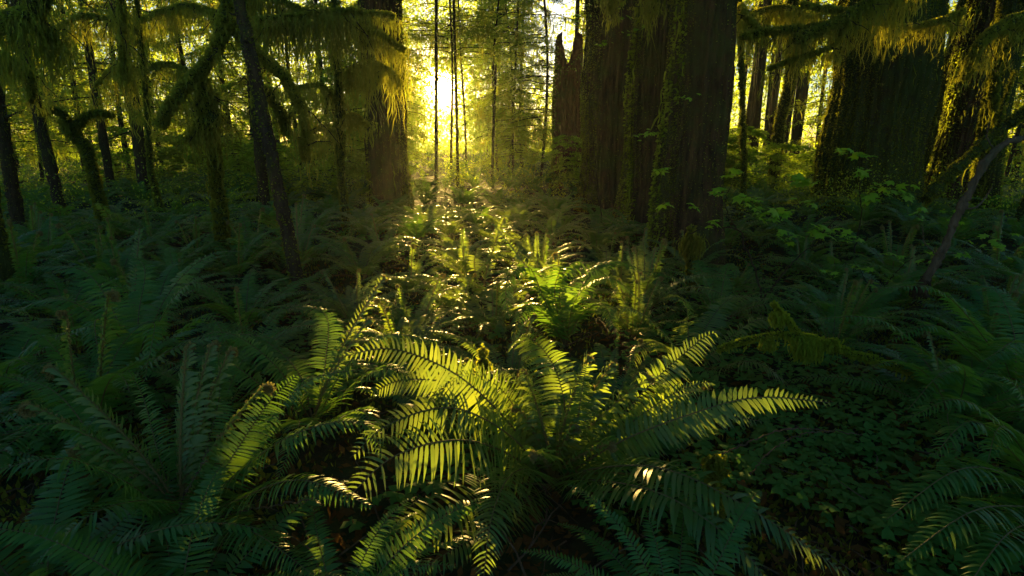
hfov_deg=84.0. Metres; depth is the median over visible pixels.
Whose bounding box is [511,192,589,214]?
sword fern
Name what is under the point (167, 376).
sword fern
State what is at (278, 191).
sapling
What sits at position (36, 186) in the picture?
sword fern
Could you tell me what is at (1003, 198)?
sword fern
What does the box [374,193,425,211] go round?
sword fern
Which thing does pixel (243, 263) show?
sword fern
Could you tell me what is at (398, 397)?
sword fern
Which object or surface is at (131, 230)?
sword fern
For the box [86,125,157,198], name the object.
leafy shrub
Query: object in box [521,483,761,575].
sword fern
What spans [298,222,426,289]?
sword fern
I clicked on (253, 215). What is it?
sword fern
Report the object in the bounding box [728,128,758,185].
leafy shrub
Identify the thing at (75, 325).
sword fern
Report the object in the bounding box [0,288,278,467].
sword fern
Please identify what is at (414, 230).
sword fern
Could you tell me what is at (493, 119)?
sapling
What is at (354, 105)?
leafy tree
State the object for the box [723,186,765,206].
sword fern
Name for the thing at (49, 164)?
sapling
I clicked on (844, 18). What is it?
mossy maple
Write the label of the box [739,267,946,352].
sword fern
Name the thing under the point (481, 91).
conifer
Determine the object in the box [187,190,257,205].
sword fern
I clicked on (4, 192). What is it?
sword fern
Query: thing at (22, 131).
conifer
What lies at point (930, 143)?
old growth tree
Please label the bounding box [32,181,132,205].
sword fern
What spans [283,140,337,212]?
leafy shrub
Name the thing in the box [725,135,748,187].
leafy shrub
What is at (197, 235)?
sword fern
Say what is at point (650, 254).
sword fern
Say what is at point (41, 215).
sword fern
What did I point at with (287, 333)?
sword fern
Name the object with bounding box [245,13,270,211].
sapling
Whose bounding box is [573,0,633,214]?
old growth tree
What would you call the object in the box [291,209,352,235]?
sword fern
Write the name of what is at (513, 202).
sword fern
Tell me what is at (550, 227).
sword fern
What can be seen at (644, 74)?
old growth tree
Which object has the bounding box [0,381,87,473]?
sword fern
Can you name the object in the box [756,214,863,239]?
sword fern
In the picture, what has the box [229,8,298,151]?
conifer
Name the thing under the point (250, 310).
sword fern
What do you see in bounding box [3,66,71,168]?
conifer
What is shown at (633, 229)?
sword fern
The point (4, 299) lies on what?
sword fern
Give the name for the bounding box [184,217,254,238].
sword fern
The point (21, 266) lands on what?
sword fern
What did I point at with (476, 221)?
sword fern
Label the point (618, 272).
sword fern
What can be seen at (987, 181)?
old growth tree
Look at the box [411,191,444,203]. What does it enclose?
sword fern
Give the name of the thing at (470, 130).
wood
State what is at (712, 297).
sword fern
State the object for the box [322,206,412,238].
sword fern
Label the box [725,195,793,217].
sword fern
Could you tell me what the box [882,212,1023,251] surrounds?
sword fern
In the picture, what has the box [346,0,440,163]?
conifer
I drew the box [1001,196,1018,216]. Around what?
sword fern
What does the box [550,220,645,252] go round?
sword fern
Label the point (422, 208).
sword fern
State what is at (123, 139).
conifer
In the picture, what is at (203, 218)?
sword fern
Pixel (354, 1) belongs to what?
conifer
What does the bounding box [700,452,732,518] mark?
mossy stub
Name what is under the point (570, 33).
conifer
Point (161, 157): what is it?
leafy shrub
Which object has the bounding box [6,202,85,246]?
sword fern
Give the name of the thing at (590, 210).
sword fern
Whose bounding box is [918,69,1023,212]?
fallen branch
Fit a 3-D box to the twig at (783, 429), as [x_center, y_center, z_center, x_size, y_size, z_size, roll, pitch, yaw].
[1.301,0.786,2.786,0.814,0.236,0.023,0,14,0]
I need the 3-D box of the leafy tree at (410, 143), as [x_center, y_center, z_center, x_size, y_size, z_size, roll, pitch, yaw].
[-4.490,-8.851,18.140,3.658,12.305,4.010,4,15,14]
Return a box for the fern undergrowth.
[0,150,1023,205]
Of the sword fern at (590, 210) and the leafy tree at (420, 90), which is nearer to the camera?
the sword fern at (590, 210)
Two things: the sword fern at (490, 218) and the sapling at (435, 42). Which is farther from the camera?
the sapling at (435, 42)
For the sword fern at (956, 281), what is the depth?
5.60 m
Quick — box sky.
[6,0,1022,141]
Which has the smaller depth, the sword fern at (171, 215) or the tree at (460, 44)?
the sword fern at (171, 215)
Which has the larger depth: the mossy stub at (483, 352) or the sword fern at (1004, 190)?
the sword fern at (1004, 190)
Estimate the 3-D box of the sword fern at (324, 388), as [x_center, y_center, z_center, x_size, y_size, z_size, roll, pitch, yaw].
[-1.154,0.446,3.235,1.528,0.719,1.601,0,14,0]
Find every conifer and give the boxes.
[0,0,128,181]
[0,0,251,197]
[0,1,76,175]
[1,0,124,168]
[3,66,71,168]
[17,0,131,181]
[56,0,197,173]
[76,0,177,146]
[127,0,248,159]
[136,0,189,134]
[151,2,202,91]
[183,0,271,153]
[183,0,289,166]
[229,2,293,125]
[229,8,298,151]
[272,0,363,177]
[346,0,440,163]
[348,0,430,159]
[464,0,550,175]
[467,0,518,151]
[469,1,536,161]
[469,1,552,176]
[479,0,584,187]
[485,0,553,175]
[525,0,585,154]
[565,0,585,62]
[761,0,837,153]
[945,1,1023,113]
[1004,55,1023,181]
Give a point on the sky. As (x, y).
(444, 99)
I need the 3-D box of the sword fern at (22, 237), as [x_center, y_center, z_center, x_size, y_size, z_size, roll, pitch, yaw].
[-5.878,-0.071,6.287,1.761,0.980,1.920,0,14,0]
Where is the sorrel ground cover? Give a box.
[0,204,1023,575]
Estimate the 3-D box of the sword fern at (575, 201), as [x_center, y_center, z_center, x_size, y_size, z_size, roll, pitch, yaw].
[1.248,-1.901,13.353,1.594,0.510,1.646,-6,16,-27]
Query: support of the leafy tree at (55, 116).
on the forest floor
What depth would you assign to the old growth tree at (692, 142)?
7.77 m
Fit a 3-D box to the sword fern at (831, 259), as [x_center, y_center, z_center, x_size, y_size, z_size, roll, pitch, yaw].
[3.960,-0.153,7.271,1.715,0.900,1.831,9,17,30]
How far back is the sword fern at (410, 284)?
6.34 m
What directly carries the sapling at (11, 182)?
on the forest floor
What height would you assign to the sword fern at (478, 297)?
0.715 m
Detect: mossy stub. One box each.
[470,343,492,407]
[673,224,709,290]
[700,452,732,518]
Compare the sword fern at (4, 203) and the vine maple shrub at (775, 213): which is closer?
the vine maple shrub at (775, 213)
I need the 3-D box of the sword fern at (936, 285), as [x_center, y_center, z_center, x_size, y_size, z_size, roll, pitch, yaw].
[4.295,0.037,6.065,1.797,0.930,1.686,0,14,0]
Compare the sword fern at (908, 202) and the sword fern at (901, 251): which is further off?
the sword fern at (908, 202)
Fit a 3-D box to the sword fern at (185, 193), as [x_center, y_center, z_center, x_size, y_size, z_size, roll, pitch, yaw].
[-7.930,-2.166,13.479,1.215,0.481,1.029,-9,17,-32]
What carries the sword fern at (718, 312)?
on the forest floor
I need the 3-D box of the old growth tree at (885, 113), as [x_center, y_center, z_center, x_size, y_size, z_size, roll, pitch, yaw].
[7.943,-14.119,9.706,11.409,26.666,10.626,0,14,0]
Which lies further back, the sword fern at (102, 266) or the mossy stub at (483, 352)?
the sword fern at (102, 266)
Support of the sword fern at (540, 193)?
on the forest floor
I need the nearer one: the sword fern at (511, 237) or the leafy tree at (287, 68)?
the sword fern at (511, 237)
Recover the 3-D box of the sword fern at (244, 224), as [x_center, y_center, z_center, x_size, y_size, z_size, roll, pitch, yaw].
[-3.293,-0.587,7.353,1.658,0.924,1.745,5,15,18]
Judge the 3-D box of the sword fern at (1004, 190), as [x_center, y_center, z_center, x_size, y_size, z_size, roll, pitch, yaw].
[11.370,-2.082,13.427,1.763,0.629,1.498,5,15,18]
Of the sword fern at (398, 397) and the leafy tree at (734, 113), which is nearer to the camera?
the sword fern at (398, 397)
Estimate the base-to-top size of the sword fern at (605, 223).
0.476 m
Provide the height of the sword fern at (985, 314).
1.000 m
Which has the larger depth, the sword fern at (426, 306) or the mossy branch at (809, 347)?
the sword fern at (426, 306)
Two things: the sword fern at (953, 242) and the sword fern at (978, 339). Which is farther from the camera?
the sword fern at (953, 242)
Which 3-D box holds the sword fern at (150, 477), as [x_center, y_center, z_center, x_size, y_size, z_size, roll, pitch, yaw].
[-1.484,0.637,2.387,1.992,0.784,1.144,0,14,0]
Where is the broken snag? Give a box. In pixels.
[548,30,583,188]
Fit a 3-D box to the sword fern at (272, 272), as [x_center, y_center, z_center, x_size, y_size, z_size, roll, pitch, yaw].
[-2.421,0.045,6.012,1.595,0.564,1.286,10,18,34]
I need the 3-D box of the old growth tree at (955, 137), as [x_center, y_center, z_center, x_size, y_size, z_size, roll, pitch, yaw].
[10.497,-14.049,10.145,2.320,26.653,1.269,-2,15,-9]
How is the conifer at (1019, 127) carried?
on the forest floor
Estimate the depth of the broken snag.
17.28 m
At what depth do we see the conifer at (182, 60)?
21.34 m
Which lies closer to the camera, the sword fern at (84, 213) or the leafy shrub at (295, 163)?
the sword fern at (84, 213)
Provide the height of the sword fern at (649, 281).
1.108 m
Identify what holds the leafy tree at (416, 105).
on the forest floor
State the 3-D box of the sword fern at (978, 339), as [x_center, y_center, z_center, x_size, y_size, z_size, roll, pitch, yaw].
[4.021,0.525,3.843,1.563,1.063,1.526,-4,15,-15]
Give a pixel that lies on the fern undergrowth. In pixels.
(756, 185)
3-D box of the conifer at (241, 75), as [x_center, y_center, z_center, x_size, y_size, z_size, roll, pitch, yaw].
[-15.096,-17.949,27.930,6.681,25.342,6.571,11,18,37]
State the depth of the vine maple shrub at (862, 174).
7.25 m
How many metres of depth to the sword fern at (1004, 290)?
5.24 m
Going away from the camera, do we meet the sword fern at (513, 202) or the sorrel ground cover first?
the sorrel ground cover
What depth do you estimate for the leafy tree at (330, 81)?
18.05 m
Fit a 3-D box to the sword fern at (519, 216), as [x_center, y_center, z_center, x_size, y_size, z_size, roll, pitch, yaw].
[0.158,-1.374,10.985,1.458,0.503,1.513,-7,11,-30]
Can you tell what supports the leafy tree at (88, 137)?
on the forest floor
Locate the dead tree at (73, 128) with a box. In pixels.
[37,106,120,238]
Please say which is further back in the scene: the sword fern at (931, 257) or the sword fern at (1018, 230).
the sword fern at (1018, 230)
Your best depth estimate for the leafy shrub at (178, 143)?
19.23 m
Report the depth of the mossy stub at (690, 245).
6.25 m
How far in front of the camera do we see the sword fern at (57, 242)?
7.42 m
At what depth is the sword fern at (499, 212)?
11.86 m
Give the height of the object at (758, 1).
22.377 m
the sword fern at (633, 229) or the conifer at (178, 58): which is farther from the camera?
the conifer at (178, 58)
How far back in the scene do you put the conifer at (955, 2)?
29.61 m
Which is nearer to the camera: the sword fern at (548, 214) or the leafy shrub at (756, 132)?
the sword fern at (548, 214)
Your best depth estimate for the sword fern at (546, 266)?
5.43 m
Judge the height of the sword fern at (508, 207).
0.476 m
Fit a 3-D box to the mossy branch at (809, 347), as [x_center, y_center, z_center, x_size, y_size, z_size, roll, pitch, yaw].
[2.094,0.492,3.603,1.538,0.811,0.237,3,15,10]
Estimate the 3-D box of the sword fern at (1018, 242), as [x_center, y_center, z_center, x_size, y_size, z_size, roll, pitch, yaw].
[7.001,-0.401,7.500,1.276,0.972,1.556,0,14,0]
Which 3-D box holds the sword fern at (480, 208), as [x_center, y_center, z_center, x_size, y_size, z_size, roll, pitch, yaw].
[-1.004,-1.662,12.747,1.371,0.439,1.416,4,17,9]
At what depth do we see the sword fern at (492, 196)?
14.79 m
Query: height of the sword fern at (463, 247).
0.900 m
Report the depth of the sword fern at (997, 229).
6.94 m
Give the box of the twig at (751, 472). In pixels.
[746,430,831,479]
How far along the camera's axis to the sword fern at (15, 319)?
4.47 m
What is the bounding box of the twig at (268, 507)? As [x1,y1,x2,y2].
[173,494,329,521]
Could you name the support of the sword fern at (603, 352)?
on the forest floor
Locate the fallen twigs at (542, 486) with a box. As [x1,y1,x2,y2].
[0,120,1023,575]
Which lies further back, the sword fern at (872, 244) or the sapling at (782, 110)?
the sapling at (782, 110)
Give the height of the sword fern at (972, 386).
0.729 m
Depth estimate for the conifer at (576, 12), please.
31.87 m
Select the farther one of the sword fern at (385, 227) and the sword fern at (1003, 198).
the sword fern at (1003, 198)
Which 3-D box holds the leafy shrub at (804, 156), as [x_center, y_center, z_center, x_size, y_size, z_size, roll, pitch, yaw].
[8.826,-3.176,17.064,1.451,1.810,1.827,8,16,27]
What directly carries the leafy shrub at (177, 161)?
on the forest floor
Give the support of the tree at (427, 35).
on the forest floor
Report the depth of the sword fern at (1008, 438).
2.14 m
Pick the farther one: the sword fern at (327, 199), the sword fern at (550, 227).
the sword fern at (327, 199)
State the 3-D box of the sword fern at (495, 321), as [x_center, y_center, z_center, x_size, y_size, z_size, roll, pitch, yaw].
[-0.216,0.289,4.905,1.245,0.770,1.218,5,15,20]
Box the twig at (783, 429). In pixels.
[693,427,862,469]
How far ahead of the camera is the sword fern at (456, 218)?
11.78 m
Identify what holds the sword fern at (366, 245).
on the forest floor
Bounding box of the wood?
[0,0,1023,155]
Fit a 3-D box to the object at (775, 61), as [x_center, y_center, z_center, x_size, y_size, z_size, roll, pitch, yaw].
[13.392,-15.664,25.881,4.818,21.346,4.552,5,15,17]
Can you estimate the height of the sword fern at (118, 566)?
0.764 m
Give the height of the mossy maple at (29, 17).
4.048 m
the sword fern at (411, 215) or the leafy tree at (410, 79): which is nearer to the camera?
the sword fern at (411, 215)
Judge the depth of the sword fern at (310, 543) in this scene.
2.11 m
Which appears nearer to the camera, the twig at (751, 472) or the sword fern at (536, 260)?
the twig at (751, 472)
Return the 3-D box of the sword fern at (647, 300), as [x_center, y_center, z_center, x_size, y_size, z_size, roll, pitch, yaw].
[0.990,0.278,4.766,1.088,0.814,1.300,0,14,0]
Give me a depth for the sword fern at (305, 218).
8.06 m
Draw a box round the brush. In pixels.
[0,128,1023,233]
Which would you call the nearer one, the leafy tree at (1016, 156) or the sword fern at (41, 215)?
the sword fern at (41, 215)
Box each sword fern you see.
[0,182,28,197]
[0,218,103,299]
[0,267,165,324]
[0,282,54,306]
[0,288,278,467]
[0,289,167,390]
[0,300,60,352]
[0,318,130,394]
[0,339,392,575]
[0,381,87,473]
[0,409,290,575]
[0,455,352,575]
[1,199,32,218]
[1,229,254,381]
[4,212,81,234]
[4,223,156,291]
[5,213,102,264]
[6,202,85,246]
[11,227,74,270]
[19,180,67,199]
[26,236,175,304]
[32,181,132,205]
[36,217,184,265]
[41,212,118,236]
[52,259,252,329]
[55,203,179,240]
[60,208,133,228]
[72,196,150,231]
[74,209,210,259]
[75,182,136,199]
[84,234,223,279]
[99,325,310,455]
[108,247,258,311]
[120,286,352,391]
[135,198,209,226]
[144,215,237,260]
[146,207,209,230]
[159,206,245,237]
[159,223,307,288]
[160,275,441,479]
[162,187,200,201]
[164,269,325,337]
[180,202,269,218]
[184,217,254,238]
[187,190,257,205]
[195,207,323,269]
[210,260,358,308]
[221,203,364,279]
[226,498,495,575]
[229,201,331,226]
[229,203,271,222]
[237,194,370,250]
[288,269,420,338]
[290,195,365,218]
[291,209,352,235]
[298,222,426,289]
[310,187,377,218]
[318,208,385,227]
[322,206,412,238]
[326,298,479,370]
[327,214,439,266]
[335,357,518,447]
[337,200,403,215]
[342,273,475,358]
[342,331,848,575]
[353,212,403,233]
[357,239,475,296]
[369,196,418,218]
[369,213,461,241]
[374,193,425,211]
[380,202,446,218]
[390,203,473,234]
[390,273,508,321]
[391,212,437,228]
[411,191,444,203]
[411,217,530,308]
[415,226,505,275]
[415,232,518,268]
[418,198,485,225]
[419,211,480,237]
[423,186,487,205]
[423,199,456,215]
[423,279,548,340]
[431,313,579,423]
[447,203,495,223]
[449,206,509,227]
[455,226,520,245]
[469,208,531,232]
[474,181,528,207]
[477,232,578,280]
[482,222,653,345]
[486,226,566,259]
[486,258,604,299]
[488,208,531,222]
[489,200,536,221]
[490,204,554,227]
[495,196,543,210]
[501,256,612,328]
[504,229,586,270]
[505,204,595,249]
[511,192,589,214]
[520,184,569,202]
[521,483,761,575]
[528,199,578,221]
[530,338,684,420]
[534,197,586,212]
[535,212,589,227]
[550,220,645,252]
[551,182,576,195]
[567,232,650,269]
[571,272,704,349]
[572,202,612,221]
[573,227,684,281]
[575,241,679,308]
[577,204,647,245]
[579,238,734,328]
[585,210,632,226]
[587,295,809,391]
[613,260,833,332]
[647,230,746,278]
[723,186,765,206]
[723,217,794,254]
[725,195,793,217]
[729,210,797,230]
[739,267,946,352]
[751,280,938,368]
[754,222,870,257]
[754,240,901,293]
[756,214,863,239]
[763,237,857,276]
[767,186,809,203]
[775,268,999,337]
[783,331,1023,460]
[810,284,1023,408]
[812,246,1006,305]
[821,220,972,282]
[824,232,903,254]
[867,203,974,237]
[869,201,954,223]
[872,191,948,219]
[877,244,973,296]
[880,290,1020,371]
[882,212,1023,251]
[882,373,1023,575]
[886,269,1023,335]
[900,209,1023,284]
[901,236,991,267]
[913,272,1023,312]
[921,209,1021,236]
[939,311,1022,363]
[941,269,1022,323]
[942,248,1023,289]
[949,196,1019,211]
[969,234,1023,254]
[978,215,1023,241]
[984,255,1023,268]
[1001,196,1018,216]
[1002,185,1021,201]
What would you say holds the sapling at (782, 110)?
on the forest floor
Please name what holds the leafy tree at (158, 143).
on the forest floor
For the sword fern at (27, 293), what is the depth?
5.31 m
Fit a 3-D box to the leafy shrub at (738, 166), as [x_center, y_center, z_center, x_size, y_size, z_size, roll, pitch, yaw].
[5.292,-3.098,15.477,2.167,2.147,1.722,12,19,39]
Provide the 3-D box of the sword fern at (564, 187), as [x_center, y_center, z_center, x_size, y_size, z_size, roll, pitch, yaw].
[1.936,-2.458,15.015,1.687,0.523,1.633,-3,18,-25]
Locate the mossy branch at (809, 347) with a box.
[715,300,950,391]
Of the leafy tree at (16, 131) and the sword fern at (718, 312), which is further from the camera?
the leafy tree at (16, 131)
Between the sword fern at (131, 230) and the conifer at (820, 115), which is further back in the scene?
the conifer at (820, 115)
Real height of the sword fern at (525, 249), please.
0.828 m
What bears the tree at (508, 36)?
on the forest floor
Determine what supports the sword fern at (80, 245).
on the forest floor
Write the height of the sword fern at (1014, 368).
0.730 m
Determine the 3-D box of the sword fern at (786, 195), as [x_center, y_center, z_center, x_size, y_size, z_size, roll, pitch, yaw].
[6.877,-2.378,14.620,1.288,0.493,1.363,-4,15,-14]
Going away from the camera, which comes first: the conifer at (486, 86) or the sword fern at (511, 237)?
the sword fern at (511, 237)
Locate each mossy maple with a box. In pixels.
[0,0,91,295]
[52,0,232,222]
[129,0,340,262]
[207,0,422,234]
[591,0,822,219]
[736,0,1023,226]
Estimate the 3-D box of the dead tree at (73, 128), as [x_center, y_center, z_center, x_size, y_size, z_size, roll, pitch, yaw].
[-6.221,-1.600,8.461,1.058,2.112,0.477,-3,15,-10]
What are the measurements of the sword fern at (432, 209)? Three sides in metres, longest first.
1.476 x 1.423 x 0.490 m
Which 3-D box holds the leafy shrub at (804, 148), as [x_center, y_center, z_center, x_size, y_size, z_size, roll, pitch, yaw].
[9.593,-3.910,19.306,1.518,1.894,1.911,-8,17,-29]
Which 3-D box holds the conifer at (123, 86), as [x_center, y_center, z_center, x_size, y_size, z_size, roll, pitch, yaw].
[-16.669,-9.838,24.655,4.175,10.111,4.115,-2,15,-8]
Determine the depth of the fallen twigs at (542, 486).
3.67 m
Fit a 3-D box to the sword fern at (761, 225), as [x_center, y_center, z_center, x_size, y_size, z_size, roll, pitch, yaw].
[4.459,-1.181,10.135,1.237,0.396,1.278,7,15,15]
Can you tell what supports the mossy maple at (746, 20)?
on the forest floor
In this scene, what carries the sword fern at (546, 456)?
on the forest floor
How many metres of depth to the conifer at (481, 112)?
26.43 m
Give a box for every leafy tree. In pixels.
[6,42,99,166]
[6,87,30,154]
[23,52,107,153]
[48,0,129,161]
[114,46,180,177]
[188,24,314,172]
[263,41,326,171]
[294,0,366,179]
[303,6,363,124]
[321,16,432,180]
[330,6,365,162]
[353,71,423,159]
[402,11,433,151]
[403,7,426,142]
[405,49,427,156]
[454,0,507,154]
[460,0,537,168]
[730,104,739,133]
[806,60,832,165]
[1005,58,1023,190]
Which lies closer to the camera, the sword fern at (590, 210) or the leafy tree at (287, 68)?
the sword fern at (590, 210)
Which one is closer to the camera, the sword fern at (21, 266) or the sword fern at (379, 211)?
the sword fern at (21, 266)
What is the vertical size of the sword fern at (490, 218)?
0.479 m
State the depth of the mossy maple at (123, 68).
9.94 m
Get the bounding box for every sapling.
[0,74,27,236]
[6,0,71,226]
[79,0,119,198]
[229,0,312,304]
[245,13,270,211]
[426,0,438,184]
[446,0,460,188]
[483,65,497,187]
[767,0,799,203]
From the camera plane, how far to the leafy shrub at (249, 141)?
17.18 m
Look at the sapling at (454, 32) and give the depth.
17.96 m
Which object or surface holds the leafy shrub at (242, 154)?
on the forest floor
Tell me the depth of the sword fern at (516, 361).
3.94 m
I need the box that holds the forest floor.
[0,142,1023,575]
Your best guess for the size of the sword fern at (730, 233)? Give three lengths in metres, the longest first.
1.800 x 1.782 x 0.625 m
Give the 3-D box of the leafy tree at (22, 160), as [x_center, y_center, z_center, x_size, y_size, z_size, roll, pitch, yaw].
[-19.556,-10.171,23.308,3.810,11.692,3.475,-1,15,-4]
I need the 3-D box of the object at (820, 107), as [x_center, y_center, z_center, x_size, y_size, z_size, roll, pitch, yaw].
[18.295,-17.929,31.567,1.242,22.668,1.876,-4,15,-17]
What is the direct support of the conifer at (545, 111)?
on the forest floor
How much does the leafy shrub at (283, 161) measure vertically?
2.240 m
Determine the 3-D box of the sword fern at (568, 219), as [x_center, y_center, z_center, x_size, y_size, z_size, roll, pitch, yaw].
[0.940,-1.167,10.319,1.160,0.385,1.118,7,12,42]
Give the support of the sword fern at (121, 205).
on the forest floor
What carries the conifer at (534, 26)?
on the forest floor
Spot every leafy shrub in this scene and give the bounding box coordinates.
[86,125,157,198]
[130,129,191,193]
[157,142,201,183]
[162,131,205,179]
[175,131,238,193]
[199,134,256,198]
[222,140,252,176]
[231,135,252,180]
[239,127,317,200]
[241,142,299,198]
[277,141,320,199]
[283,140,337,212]
[540,134,581,194]
[723,126,785,206]
[724,135,740,205]
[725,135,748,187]
[725,144,740,191]
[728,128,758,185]
[747,142,807,204]
[781,144,813,188]
[781,151,815,203]
[782,149,815,188]
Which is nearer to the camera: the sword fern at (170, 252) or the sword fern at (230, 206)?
the sword fern at (170, 252)
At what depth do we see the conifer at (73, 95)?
20.98 m
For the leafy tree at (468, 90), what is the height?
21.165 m
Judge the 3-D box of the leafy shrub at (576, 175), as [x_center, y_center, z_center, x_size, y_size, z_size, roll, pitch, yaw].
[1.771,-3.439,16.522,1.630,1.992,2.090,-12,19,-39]
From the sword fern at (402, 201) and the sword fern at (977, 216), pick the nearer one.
the sword fern at (977, 216)
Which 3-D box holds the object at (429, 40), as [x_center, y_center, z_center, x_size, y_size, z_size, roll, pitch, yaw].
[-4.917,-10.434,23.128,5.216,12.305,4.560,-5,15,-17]
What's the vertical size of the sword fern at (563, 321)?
0.863 m
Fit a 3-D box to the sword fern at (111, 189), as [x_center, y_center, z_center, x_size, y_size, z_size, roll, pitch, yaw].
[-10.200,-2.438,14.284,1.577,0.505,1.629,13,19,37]
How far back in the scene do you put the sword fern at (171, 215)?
10.03 m
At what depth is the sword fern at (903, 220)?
9.64 m
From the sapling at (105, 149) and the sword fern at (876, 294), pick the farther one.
the sapling at (105, 149)
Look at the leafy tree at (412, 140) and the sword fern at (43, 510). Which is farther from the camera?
the leafy tree at (412, 140)
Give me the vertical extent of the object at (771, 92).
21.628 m
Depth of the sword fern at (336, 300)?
5.29 m
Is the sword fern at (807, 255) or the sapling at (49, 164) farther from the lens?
the sapling at (49, 164)
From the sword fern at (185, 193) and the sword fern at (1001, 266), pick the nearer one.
the sword fern at (1001, 266)
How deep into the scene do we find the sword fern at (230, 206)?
10.63 m
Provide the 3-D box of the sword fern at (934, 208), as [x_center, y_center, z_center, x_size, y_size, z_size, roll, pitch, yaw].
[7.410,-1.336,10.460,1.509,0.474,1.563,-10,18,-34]
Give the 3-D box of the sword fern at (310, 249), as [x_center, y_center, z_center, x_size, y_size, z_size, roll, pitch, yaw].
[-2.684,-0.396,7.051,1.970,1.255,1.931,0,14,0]
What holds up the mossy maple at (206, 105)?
on the forest floor
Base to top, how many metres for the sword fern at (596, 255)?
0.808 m
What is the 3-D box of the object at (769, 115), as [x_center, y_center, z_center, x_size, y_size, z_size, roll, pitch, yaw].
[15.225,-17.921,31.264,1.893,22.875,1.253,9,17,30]
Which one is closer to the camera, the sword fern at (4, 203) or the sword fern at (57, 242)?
the sword fern at (57, 242)
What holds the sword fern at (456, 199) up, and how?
on the forest floor
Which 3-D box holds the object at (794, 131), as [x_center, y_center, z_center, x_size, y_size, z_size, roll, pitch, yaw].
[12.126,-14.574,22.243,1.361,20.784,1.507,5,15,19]
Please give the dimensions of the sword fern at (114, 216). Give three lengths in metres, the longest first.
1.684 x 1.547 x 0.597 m
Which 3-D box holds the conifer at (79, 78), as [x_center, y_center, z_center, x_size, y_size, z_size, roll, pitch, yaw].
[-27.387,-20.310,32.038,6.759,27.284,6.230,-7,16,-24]
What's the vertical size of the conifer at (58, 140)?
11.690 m
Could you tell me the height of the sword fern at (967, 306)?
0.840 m
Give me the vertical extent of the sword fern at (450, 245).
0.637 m
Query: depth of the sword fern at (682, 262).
7.50 m
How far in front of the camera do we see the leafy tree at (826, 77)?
31.12 m
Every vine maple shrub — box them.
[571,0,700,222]
[652,167,865,320]
[785,148,919,253]
[819,207,1023,291]
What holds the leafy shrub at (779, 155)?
on the forest floor
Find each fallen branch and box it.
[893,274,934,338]
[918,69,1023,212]
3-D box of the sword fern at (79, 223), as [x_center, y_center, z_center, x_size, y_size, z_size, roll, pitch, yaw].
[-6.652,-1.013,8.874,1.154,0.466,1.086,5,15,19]
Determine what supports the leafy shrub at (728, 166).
on the forest floor
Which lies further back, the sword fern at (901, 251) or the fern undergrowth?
the fern undergrowth
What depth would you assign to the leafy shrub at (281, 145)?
16.11 m
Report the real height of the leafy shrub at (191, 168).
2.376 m
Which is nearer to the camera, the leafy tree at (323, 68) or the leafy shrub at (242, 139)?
the leafy shrub at (242, 139)
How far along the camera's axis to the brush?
12.72 m
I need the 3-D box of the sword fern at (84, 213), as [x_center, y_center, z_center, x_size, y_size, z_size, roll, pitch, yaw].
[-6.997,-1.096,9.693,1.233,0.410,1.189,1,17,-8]
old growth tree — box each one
[356,0,414,210]
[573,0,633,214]
[609,0,669,235]
[643,0,737,269]
[810,0,949,216]
[923,0,966,176]
[924,0,996,206]
[961,0,1023,223]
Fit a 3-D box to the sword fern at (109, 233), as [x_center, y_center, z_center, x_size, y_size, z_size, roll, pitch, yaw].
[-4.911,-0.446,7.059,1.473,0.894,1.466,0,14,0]
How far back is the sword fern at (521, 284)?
5.94 m
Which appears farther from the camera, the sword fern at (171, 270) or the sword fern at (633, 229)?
the sword fern at (633, 229)
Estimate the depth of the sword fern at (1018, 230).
8.97 m
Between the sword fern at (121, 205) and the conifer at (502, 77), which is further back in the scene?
the conifer at (502, 77)
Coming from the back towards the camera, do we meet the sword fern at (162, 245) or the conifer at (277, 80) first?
the conifer at (277, 80)
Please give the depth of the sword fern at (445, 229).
9.47 m
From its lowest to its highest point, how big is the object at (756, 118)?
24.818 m

